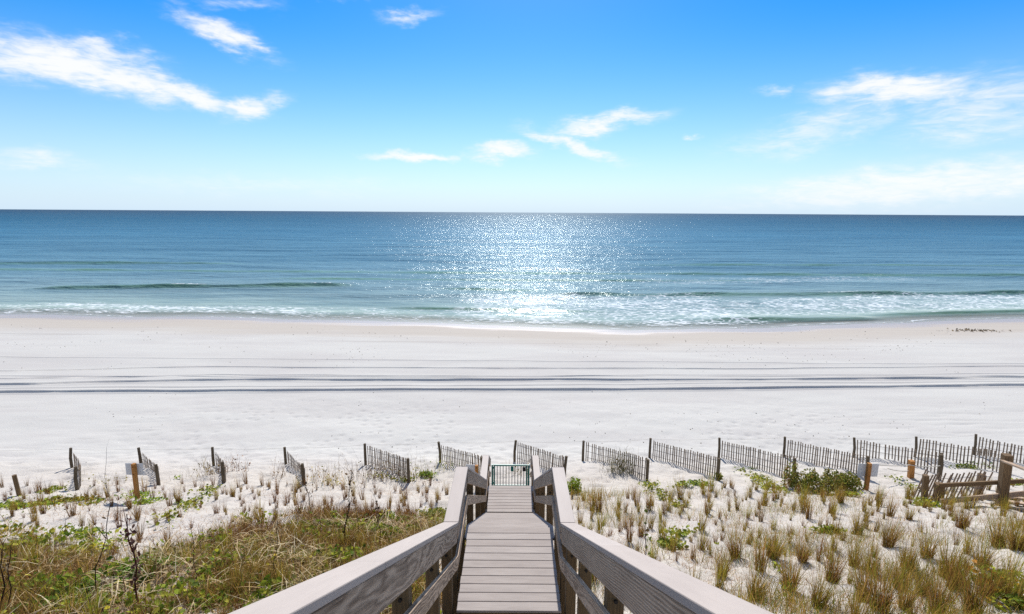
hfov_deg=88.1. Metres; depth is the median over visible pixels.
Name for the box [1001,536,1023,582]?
grass tuft
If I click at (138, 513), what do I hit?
dry grass tuft
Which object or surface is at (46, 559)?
weed clump
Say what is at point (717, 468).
sand fence
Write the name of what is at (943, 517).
grass tuft
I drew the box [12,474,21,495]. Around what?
fence post
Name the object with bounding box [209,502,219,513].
dry grass tuft
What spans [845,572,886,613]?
grass tuft
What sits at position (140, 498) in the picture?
dry grass tuft
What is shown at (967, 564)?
grass tuft
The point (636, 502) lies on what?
grass tuft
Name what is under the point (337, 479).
dry brush
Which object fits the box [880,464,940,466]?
rope
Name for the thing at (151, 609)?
weed clump
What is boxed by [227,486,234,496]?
dry grass tuft
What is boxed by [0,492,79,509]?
vine patch
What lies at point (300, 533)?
weed clump
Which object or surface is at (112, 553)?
weed clump
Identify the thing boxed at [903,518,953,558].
sea oat clump
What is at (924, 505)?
grass tuft
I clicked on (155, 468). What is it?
sand fence
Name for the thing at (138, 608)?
weed clump
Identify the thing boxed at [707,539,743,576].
sea oat clump
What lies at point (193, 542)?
dead stalk
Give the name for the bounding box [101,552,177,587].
vine patch
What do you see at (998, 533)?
sea oat clump
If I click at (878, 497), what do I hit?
grass tuft
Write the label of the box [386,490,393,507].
dry grass tuft
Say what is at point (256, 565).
weed clump
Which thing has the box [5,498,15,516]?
dry grass tuft
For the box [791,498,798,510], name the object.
grass tuft
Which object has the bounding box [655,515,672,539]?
grass tuft
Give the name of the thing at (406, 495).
dry grass tuft
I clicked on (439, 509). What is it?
vine patch
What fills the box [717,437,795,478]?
sand fence
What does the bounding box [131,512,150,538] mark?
dry grass tuft
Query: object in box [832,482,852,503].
sea oat clump
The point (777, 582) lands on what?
dry brush
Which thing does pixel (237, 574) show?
weed clump
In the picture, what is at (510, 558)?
beach stairs
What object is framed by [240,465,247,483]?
dry grass tuft
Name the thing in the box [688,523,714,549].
grass tuft
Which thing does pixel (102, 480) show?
dry brush
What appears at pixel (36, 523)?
dry grass tuft
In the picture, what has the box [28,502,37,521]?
dry grass tuft
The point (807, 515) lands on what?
grass tuft
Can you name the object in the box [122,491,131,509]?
dry grass tuft
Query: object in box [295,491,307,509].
dry grass tuft
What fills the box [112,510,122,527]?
dry grass tuft
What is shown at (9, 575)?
dead stalk
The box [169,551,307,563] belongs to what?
vine patch
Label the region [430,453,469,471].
dry brush
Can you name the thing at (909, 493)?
grass tuft
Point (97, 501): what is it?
vine patch
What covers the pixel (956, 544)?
grass tuft
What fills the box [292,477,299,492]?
dry grass tuft
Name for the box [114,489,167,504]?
vine patch
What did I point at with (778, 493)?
grass tuft
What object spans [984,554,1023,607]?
sea oat clump
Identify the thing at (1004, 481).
wooden fence
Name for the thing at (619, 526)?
grass tuft
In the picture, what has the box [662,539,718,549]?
vine patch
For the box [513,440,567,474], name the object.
sand fence
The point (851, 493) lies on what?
vine patch
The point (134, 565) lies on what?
dead stalk
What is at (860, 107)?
sky
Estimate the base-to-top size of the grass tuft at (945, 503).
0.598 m
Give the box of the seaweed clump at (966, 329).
[947,328,1010,331]
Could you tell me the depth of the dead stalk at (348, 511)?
9.54 m
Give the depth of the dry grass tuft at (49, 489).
15.35 m
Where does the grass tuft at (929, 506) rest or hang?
on the beach
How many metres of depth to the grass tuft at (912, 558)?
8.73 m
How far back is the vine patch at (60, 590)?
6.92 m
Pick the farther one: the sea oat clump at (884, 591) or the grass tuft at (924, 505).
the grass tuft at (924, 505)
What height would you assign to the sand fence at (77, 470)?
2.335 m
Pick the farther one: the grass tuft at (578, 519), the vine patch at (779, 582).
the grass tuft at (578, 519)
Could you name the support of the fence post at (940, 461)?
on the beach
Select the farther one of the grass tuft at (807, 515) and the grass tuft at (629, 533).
the grass tuft at (807, 515)
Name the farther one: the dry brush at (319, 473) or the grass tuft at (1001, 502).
the dry brush at (319, 473)
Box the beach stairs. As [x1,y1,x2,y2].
[229,455,773,613]
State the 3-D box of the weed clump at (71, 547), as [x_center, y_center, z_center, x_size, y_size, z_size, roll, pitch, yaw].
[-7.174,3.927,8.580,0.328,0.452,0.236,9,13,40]
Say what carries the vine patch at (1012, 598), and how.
on the beach
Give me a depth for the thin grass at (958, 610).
9.18 m
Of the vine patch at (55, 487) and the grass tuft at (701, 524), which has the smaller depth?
the grass tuft at (701, 524)
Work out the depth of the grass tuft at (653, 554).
8.89 m
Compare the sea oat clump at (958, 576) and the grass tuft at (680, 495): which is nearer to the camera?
the sea oat clump at (958, 576)
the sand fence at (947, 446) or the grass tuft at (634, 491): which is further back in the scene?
the sand fence at (947, 446)
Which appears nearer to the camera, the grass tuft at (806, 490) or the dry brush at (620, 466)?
the grass tuft at (806, 490)
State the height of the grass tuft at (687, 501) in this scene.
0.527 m
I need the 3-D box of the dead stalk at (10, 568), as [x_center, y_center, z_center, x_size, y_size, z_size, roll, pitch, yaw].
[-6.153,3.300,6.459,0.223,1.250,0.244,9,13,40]
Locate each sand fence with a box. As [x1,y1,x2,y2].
[69,447,80,489]
[137,447,160,485]
[211,447,225,483]
[283,447,305,484]
[363,443,409,482]
[437,441,481,474]
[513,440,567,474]
[582,440,649,480]
[648,438,720,480]
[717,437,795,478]
[782,436,869,478]
[853,437,943,472]
[913,436,1011,471]
[973,434,1023,463]
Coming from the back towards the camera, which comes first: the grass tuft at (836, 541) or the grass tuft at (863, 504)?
the grass tuft at (863, 504)
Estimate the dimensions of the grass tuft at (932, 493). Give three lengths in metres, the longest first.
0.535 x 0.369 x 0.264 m
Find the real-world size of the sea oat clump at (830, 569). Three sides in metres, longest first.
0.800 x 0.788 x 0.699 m
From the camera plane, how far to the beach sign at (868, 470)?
17.05 m
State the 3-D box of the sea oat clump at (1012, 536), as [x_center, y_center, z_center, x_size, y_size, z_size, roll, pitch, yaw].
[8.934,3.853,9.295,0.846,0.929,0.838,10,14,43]
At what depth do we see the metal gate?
16.30 m
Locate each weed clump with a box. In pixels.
[0,554,16,582]
[0,567,9,597]
[4,580,45,613]
[14,536,40,572]
[41,549,55,568]
[46,566,89,613]
[59,562,90,589]
[60,536,78,554]
[66,572,103,613]
[106,528,120,554]
[129,595,145,613]
[136,584,185,613]
[139,539,165,579]
[213,523,236,552]
[215,597,230,613]
[215,598,231,613]
[223,558,251,592]
[224,566,254,581]
[227,582,253,610]
[244,532,265,550]
[245,551,266,575]
[253,531,273,549]
[262,556,289,586]
[266,565,296,585]
[271,510,284,529]
[283,513,302,532]
[289,511,304,544]
[338,528,349,544]
[352,529,364,546]
[405,524,418,534]
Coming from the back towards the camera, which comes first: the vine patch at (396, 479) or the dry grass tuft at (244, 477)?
the vine patch at (396, 479)
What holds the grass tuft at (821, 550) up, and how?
on the beach
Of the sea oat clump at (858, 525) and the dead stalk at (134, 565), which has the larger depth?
the sea oat clump at (858, 525)
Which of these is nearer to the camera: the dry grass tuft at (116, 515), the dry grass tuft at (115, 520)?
the dry grass tuft at (115, 520)
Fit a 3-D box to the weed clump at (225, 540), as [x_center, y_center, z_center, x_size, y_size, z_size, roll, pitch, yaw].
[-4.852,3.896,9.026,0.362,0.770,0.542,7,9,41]
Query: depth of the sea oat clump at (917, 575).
7.71 m
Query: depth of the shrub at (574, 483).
16.13 m
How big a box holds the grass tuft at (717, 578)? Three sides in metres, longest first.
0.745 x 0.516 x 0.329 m
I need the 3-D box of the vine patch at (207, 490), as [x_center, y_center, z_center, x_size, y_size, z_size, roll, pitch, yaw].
[-8.345,5.091,13.817,0.994,2.240,5.950,-3,11,-19]
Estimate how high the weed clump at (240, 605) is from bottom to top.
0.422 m
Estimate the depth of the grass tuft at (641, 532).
10.76 m
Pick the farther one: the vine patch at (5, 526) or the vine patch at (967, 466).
the vine patch at (967, 466)
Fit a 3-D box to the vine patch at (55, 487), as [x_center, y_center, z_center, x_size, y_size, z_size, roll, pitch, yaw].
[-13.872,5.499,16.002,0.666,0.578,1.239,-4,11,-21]
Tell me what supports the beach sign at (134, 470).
on the beach
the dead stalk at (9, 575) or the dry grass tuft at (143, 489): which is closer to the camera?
the dead stalk at (9, 575)
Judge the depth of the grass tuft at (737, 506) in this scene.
13.96 m
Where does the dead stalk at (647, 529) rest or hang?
on the beach
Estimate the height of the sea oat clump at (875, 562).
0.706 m
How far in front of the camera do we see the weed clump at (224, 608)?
6.31 m
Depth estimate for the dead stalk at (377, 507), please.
9.27 m
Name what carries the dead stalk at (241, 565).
on the beach
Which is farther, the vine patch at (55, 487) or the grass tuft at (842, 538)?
the vine patch at (55, 487)
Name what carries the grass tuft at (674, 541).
on the beach
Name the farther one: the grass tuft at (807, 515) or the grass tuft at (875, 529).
the grass tuft at (807, 515)
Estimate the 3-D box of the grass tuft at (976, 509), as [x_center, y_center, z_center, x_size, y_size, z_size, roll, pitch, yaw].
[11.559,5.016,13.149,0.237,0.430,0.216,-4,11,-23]
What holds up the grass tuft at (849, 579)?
on the beach
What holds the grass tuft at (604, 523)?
on the beach
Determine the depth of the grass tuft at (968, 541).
9.28 m
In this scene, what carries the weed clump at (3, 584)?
on the beach
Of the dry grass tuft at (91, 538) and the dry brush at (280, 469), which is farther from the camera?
the dry brush at (280, 469)
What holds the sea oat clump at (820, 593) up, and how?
on the beach
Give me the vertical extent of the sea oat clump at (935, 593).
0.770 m
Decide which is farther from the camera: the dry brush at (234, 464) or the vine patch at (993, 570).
the dry brush at (234, 464)
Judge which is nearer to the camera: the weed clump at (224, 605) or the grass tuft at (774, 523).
the weed clump at (224, 605)
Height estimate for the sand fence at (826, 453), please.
1.996 m
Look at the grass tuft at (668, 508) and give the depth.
13.75 m
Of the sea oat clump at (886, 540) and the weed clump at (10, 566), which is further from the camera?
the sea oat clump at (886, 540)
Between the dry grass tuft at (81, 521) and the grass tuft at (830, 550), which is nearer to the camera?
the grass tuft at (830, 550)
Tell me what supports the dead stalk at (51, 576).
on the beach
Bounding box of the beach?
[0,310,1023,613]
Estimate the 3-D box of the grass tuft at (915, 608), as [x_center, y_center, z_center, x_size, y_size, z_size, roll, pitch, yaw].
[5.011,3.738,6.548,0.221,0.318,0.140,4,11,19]
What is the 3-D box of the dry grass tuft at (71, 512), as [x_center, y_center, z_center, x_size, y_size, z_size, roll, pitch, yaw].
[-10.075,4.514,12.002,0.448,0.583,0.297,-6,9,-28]
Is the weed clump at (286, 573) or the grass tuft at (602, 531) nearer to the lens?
the weed clump at (286, 573)
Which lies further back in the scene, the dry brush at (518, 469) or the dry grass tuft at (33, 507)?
the dry brush at (518, 469)
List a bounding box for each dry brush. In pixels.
[68,468,127,486]
[188,458,229,481]
[216,452,250,473]
[270,454,295,479]
[294,467,367,489]
[295,456,344,487]
[323,451,436,486]
[410,451,440,478]
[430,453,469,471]
[506,456,530,475]
[571,482,609,507]
[598,443,637,474]
[738,547,845,609]
[915,488,1019,515]
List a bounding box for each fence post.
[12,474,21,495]
[936,454,943,479]
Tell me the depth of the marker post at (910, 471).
19.03 m
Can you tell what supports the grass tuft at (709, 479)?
on the beach
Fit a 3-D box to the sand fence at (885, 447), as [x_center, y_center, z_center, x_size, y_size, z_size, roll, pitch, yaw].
[15.314,6.068,21.156,0.248,1.816,3.232,-5,11,-28]
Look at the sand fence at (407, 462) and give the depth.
18.99 m
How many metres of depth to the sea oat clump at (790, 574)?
7.78 m
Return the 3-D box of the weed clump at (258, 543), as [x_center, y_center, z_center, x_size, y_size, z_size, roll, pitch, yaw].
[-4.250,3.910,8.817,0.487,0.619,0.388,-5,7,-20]
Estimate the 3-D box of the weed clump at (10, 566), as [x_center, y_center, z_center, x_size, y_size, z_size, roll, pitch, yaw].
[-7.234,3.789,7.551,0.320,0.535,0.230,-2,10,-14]
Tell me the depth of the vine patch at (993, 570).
8.16 m
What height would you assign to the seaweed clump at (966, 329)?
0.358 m
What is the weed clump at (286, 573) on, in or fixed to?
on the beach
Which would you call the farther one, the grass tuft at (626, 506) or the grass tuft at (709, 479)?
the grass tuft at (709, 479)
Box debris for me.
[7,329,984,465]
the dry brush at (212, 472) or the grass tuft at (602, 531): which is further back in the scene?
the dry brush at (212, 472)
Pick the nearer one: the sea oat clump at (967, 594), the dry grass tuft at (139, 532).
the sea oat clump at (967, 594)
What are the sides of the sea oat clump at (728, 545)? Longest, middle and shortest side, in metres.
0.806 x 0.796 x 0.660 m
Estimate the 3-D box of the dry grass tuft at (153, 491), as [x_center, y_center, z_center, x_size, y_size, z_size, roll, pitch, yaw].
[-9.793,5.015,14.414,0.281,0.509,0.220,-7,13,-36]
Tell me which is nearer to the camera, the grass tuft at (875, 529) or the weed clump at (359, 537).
the weed clump at (359, 537)
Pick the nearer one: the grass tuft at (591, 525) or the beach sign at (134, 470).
the grass tuft at (591, 525)
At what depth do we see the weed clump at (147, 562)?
7.66 m
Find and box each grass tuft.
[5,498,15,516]
[26,495,39,512]
[27,524,37,538]
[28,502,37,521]
[34,512,39,527]
[35,497,46,513]
[41,480,52,493]
[57,496,76,516]
[74,508,86,526]
[82,529,94,546]
[88,508,97,524]
[102,481,111,497]
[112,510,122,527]
[113,501,124,519]
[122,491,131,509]
[128,500,143,520]
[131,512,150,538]
[134,493,143,504]
[138,477,147,491]
[147,484,155,497]
[153,511,157,524]
[161,525,171,542]
[163,491,172,506]
[171,486,186,503]
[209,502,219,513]
[213,483,219,499]
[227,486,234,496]
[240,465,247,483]
[250,495,264,523]
[273,493,279,507]
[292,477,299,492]
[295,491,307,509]
[350,484,355,496]
[357,484,364,499]
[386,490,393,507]
[404,482,409,498]
[441,480,449,494]
[576,507,585,523]
[585,516,594,529]
[586,488,596,510]
[591,509,602,529]
[592,482,606,511]
[592,516,607,534]
[600,509,608,526]
[615,491,622,506]
[618,518,623,531]
[623,496,630,511]
[624,508,639,542]
[630,484,642,505]
[631,484,638,499]
[636,513,648,536]
[643,484,660,509]
[645,508,655,528]
[646,540,659,559]
[651,508,667,532]
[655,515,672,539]
[661,493,670,514]
[664,482,680,500]
[664,491,674,510]
[666,524,679,551]
[672,472,687,499]
[672,551,710,582]
[684,492,694,507]
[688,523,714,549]
[688,535,697,559]
[695,510,712,530]
[699,480,708,494]
[702,487,713,513]
[706,466,718,490]
[706,484,713,501]
[711,548,740,587]
[732,492,741,509]
[733,581,754,603]
[745,525,753,543]
[747,484,753,497]
[751,514,780,572]
[754,479,759,489]
[754,501,765,520]
[759,483,772,505]
[769,511,780,529]
[771,485,777,500]
[774,483,780,498]
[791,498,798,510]
[797,487,808,512]
[799,483,814,499]
[804,492,814,518]
[812,529,831,560]
[822,533,837,559]
[828,479,845,512]
[829,530,842,550]
[830,509,844,533]
[831,499,839,515]
[836,524,849,540]
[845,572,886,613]
[846,567,856,583]
[859,496,867,511]
[863,499,877,520]
[864,514,870,528]
[867,488,876,505]
[869,535,879,556]
[874,509,883,530]
[875,480,887,506]
[875,482,888,503]
[875,496,883,511]
[883,488,902,516]
[902,477,915,497]
[907,536,921,569]
[907,597,923,613]
[922,497,928,507]
[927,499,934,511]
[928,484,936,500]
[939,491,948,508]
[939,508,948,518]
[948,499,955,516]
[951,528,962,545]
[952,547,973,578]
[958,524,985,554]
[963,491,972,508]
[970,493,982,507]
[973,503,982,515]
[999,494,1015,516]
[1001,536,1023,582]
[1014,496,1022,505]
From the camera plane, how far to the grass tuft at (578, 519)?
12.38 m
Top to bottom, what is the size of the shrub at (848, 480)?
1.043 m
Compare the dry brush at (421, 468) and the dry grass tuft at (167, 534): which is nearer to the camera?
the dry grass tuft at (167, 534)
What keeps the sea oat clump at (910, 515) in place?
on the beach
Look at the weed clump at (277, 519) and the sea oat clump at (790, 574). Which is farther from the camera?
the weed clump at (277, 519)
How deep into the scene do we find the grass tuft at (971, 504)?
14.82 m
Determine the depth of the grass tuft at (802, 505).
13.43 m
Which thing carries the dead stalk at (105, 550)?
on the beach
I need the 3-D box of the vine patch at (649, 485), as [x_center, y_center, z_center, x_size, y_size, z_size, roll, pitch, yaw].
[4.463,5.623,16.029,0.963,1.488,3.912,0,10,0]
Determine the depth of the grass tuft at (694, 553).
9.40 m
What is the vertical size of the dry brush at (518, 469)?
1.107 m
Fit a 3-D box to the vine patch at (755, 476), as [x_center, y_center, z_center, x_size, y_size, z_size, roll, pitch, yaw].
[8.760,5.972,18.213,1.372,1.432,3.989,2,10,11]
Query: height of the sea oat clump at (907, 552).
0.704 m
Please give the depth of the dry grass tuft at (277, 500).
12.70 m
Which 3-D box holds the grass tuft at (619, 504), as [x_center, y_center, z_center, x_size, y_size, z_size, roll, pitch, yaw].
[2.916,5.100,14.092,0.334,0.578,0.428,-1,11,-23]
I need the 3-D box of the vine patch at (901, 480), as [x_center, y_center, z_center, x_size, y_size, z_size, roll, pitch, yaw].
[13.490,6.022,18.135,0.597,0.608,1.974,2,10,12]
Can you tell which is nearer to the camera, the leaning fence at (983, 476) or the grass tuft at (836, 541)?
the grass tuft at (836, 541)
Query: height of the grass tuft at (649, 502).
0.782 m
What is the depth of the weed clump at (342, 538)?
9.65 m
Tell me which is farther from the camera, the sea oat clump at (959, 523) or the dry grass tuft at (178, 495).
the dry grass tuft at (178, 495)
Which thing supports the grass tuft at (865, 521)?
on the beach
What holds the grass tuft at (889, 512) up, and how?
on the beach
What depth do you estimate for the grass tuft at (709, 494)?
15.08 m
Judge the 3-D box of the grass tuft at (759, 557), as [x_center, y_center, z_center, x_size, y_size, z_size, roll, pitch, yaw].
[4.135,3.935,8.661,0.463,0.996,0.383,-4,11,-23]
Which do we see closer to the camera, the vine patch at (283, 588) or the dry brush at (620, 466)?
the vine patch at (283, 588)
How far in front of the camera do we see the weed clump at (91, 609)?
6.19 m
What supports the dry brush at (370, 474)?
on the beach
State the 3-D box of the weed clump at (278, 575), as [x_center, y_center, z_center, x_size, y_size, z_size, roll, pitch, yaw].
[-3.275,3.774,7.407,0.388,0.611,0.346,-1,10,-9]
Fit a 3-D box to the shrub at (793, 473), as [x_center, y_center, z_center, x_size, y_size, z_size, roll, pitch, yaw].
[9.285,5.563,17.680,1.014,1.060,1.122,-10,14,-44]
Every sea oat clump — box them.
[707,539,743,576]
[715,518,755,558]
[738,549,785,600]
[757,518,797,560]
[758,538,816,591]
[788,532,822,563]
[802,558,848,608]
[815,536,854,583]
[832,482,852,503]
[836,539,889,600]
[837,504,870,534]
[839,539,922,613]
[840,527,875,566]
[855,539,893,575]
[873,510,914,547]
[881,539,926,589]
[881,561,936,610]
[883,530,925,569]
[899,501,919,519]
[900,554,948,596]
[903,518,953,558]
[906,567,964,613]
[925,526,979,577]
[925,538,988,590]
[942,497,977,528]
[942,548,1014,613]
[958,521,1012,569]
[963,501,1019,547]
[970,553,1021,599]
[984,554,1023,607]
[991,506,1023,550]
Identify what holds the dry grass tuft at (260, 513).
on the beach
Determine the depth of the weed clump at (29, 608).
6.24 m
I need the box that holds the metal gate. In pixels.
[491,464,529,485]
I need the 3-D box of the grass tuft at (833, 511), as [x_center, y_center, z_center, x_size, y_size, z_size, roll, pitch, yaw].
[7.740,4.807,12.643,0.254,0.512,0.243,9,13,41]
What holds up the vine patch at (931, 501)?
on the beach
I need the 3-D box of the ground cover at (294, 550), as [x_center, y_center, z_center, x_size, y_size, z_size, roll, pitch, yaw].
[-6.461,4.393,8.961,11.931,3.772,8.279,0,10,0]
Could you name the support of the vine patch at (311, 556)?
on the beach
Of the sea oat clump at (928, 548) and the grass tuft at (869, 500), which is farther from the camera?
the grass tuft at (869, 500)
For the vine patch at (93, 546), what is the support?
on the beach
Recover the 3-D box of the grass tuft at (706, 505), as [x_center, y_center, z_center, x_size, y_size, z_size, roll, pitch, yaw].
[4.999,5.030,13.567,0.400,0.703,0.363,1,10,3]
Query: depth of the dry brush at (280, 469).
18.32 m
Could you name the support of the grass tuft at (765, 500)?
on the beach
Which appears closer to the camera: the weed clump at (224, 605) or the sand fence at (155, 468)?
the weed clump at (224, 605)
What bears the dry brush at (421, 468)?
on the beach
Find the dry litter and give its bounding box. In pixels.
[6,474,1023,613]
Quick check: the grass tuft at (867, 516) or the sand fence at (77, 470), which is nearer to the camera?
the grass tuft at (867, 516)
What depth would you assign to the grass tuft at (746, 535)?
10.48 m
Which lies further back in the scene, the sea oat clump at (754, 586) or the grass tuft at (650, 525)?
the grass tuft at (650, 525)
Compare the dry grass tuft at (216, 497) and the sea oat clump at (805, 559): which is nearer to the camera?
the sea oat clump at (805, 559)
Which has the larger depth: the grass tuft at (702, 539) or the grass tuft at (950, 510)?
the grass tuft at (950, 510)
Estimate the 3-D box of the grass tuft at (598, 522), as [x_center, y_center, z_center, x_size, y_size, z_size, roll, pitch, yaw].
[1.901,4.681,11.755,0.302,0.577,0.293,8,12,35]
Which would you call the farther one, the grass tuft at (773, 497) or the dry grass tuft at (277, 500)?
the grass tuft at (773, 497)
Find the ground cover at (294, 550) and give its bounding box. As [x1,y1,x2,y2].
[0,496,473,613]
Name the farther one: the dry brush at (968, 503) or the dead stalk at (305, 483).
the dry brush at (968, 503)
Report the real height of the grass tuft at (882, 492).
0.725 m
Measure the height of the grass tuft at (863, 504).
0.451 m
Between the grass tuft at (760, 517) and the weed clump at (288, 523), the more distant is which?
the grass tuft at (760, 517)
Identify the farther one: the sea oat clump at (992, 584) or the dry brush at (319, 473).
the dry brush at (319, 473)
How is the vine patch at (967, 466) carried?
on the beach
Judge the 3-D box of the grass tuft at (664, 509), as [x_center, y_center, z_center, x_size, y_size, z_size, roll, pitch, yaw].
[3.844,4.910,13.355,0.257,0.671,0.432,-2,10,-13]
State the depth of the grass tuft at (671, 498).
14.90 m
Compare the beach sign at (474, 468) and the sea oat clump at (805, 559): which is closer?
the sea oat clump at (805, 559)
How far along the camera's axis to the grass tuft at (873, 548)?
9.71 m
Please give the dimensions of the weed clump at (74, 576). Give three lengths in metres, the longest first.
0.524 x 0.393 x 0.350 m
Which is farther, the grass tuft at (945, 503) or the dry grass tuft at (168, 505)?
the grass tuft at (945, 503)
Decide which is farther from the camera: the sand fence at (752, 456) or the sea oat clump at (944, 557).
the sand fence at (752, 456)
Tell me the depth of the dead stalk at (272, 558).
7.47 m
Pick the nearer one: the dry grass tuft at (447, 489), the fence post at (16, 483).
the fence post at (16, 483)
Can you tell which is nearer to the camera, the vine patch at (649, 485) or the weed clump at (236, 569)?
the weed clump at (236, 569)
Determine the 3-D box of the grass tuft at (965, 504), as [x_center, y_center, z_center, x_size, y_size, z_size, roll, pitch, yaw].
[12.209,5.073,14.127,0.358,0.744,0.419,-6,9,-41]
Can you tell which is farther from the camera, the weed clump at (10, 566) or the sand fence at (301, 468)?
the sand fence at (301, 468)
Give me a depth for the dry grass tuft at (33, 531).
9.95 m
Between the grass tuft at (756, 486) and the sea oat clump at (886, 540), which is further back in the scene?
the grass tuft at (756, 486)
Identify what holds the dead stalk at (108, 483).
on the beach
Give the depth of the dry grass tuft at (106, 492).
15.08 m
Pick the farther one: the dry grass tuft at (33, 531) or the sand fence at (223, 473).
the sand fence at (223, 473)
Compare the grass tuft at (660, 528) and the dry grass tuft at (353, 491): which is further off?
the dry grass tuft at (353, 491)
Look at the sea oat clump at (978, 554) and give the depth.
8.75 m
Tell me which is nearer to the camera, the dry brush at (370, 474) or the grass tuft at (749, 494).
the grass tuft at (749, 494)
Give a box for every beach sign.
[125,463,143,498]
[466,464,477,472]
[857,462,878,489]
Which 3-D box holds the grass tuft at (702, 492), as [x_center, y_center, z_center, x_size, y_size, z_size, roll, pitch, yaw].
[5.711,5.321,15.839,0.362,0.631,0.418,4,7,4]
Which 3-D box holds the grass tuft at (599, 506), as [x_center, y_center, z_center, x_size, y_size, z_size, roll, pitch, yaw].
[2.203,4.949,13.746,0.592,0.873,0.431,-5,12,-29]
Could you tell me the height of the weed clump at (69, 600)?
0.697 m
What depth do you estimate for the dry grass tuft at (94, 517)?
11.44 m
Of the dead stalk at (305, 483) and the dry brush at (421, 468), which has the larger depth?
the dry brush at (421, 468)
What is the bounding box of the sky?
[0,0,1023,215]
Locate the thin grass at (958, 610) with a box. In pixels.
[545,482,1023,613]
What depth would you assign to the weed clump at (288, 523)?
10.41 m
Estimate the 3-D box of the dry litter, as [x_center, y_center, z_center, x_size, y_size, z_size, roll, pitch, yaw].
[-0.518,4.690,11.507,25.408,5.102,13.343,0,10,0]
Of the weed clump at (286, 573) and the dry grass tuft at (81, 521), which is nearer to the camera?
the weed clump at (286, 573)
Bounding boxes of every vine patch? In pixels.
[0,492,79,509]
[0,520,68,546]
[1,569,129,613]
[6,484,146,511]
[32,538,122,558]
[35,484,67,493]
[35,493,120,505]
[70,526,134,544]
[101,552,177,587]
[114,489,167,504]
[146,484,225,528]
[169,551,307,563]
[255,564,324,598]
[282,547,339,566]
[367,473,418,482]
[415,470,437,478]
[417,507,446,517]
[638,479,691,507]
[647,522,699,546]
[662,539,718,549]
[667,479,713,487]
[734,467,756,471]
[734,470,795,492]
[765,546,795,602]
[804,523,854,533]
[835,488,863,496]
[884,475,920,491]
[907,496,942,507]
[949,461,994,468]
[961,559,1023,589]
[986,583,1023,612]
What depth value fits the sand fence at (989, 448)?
22.66 m
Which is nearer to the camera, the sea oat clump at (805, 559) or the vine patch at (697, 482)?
the sea oat clump at (805, 559)
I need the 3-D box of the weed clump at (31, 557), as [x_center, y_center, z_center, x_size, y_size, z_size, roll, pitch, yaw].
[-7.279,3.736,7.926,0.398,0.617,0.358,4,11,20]
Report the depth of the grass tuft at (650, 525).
11.75 m
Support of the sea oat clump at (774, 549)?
on the beach
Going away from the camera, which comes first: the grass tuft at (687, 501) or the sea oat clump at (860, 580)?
the sea oat clump at (860, 580)
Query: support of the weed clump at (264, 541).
on the beach
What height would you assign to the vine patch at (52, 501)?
1.136 m
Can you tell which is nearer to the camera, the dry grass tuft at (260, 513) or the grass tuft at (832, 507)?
the dry grass tuft at (260, 513)
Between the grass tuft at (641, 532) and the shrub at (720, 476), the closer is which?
the grass tuft at (641, 532)
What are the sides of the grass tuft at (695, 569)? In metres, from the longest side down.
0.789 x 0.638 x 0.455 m
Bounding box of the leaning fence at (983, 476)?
[912,469,992,498]
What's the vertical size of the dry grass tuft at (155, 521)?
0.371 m
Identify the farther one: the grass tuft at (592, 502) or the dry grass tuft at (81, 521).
the grass tuft at (592, 502)
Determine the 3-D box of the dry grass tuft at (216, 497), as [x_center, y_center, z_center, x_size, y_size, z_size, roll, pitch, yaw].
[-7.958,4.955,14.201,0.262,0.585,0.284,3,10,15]
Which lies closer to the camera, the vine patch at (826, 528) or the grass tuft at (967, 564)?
the grass tuft at (967, 564)
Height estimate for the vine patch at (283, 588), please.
0.518 m
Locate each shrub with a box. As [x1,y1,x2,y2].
[567,476,583,492]
[714,472,722,480]
[778,459,808,486]
[789,467,864,495]
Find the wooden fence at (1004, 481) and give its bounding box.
[921,453,1023,510]
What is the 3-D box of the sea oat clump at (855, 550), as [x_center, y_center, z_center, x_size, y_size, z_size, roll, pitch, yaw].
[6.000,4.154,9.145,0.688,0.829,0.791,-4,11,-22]
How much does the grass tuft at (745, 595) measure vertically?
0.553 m
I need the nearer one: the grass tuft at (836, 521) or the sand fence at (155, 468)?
the grass tuft at (836, 521)
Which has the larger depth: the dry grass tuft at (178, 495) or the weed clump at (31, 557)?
the dry grass tuft at (178, 495)
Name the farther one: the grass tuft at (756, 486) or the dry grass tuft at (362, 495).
the grass tuft at (756, 486)
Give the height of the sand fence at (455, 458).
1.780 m
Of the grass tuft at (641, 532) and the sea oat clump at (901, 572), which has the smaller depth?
the sea oat clump at (901, 572)
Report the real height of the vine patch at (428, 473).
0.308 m
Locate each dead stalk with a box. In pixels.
[0,540,21,605]
[3,543,13,611]
[25,554,70,603]
[85,502,111,588]
[104,447,112,538]
[119,505,144,604]
[190,527,197,576]
[237,542,248,590]
[266,517,277,578]
[303,482,311,511]
[341,468,355,541]
[370,489,381,547]
[639,501,652,554]
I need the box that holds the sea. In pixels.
[0,209,1023,328]
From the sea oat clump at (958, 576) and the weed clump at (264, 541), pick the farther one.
the weed clump at (264, 541)
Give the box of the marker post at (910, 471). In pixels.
[907,460,914,478]

